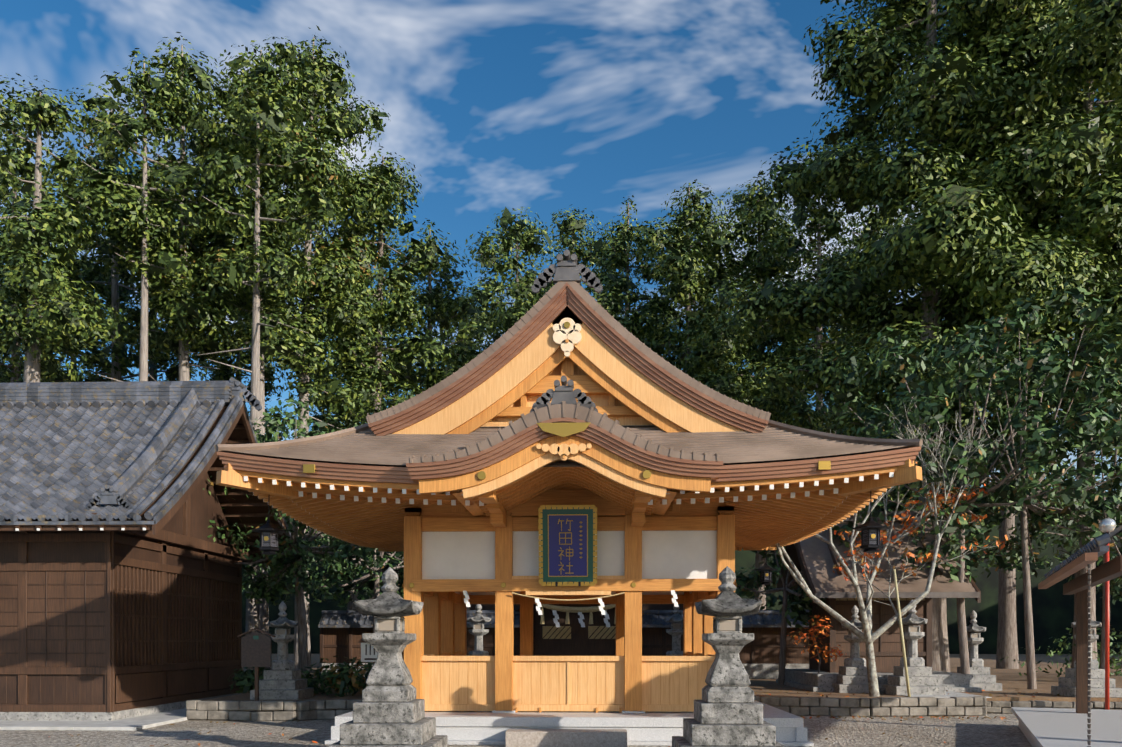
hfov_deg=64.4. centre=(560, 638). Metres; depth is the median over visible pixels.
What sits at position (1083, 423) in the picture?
broadleaf foliage
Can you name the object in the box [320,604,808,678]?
honden
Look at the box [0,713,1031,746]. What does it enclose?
ground
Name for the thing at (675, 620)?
lantern
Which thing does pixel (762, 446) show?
pavilion roof
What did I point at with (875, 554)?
red leaves
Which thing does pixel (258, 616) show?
trunks
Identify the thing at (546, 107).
sky
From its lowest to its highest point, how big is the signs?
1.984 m
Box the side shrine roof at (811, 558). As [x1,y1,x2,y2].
[777,511,980,602]
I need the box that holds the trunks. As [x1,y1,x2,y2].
[0,0,1121,696]
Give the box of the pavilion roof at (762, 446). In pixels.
[215,250,922,483]
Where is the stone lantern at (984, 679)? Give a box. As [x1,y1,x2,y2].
[957,610,1001,690]
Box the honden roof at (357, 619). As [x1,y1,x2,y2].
[318,610,808,627]
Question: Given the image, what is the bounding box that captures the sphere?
[1098,518,1115,532]
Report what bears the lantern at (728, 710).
on the ground
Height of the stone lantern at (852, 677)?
2.253 m
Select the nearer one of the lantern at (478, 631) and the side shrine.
the side shrine
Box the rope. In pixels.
[463,590,678,614]
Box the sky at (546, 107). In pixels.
[0,0,1121,491]
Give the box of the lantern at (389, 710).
[326,567,447,746]
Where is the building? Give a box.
[0,473,253,730]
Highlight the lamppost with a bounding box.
[1104,532,1110,709]
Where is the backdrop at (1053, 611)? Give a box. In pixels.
[242,492,1121,653]
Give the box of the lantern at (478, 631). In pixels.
[467,604,490,655]
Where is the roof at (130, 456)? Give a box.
[0,377,301,563]
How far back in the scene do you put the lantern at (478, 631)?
28.78 m
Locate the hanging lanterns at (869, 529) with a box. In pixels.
[252,491,888,584]
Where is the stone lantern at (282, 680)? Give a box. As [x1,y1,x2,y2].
[250,601,313,699]
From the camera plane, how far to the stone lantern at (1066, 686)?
21.11 m
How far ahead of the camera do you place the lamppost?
19.88 m
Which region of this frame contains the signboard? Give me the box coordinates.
[538,505,596,585]
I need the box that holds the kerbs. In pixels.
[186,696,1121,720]
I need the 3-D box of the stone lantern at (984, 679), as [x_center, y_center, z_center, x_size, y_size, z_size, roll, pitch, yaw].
[11.081,0.295,23.946,1.052,2.153,1.052,0,0,2]
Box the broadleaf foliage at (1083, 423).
[203,275,1121,696]
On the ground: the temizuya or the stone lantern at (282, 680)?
the temizuya
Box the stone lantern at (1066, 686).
[1051,607,1121,697]
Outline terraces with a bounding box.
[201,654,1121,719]
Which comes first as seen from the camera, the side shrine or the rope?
the rope
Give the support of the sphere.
on the lamppost
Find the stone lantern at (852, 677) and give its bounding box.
[832,605,881,692]
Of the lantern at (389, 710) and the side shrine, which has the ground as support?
the lantern at (389, 710)
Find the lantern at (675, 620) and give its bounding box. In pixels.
[663,604,682,655]
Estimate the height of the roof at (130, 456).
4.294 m
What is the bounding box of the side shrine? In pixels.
[776,540,981,693]
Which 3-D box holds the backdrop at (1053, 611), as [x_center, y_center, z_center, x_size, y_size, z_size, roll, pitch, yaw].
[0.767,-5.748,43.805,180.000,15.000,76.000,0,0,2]
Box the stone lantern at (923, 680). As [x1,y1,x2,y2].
[882,599,945,695]
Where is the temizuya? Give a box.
[1011,525,1121,746]
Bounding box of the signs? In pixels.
[237,628,377,700]
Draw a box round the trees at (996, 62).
[0,0,1121,510]
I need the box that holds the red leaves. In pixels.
[49,462,1059,746]
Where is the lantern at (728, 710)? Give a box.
[672,566,785,746]
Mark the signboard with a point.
(568, 543)
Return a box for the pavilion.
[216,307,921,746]
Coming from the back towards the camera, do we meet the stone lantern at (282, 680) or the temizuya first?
the stone lantern at (282, 680)
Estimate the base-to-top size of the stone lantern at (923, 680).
2.352 m
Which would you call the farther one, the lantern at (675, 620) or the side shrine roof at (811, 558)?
the lantern at (675, 620)
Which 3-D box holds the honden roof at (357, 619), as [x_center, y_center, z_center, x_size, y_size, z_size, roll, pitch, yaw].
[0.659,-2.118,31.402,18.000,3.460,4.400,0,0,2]

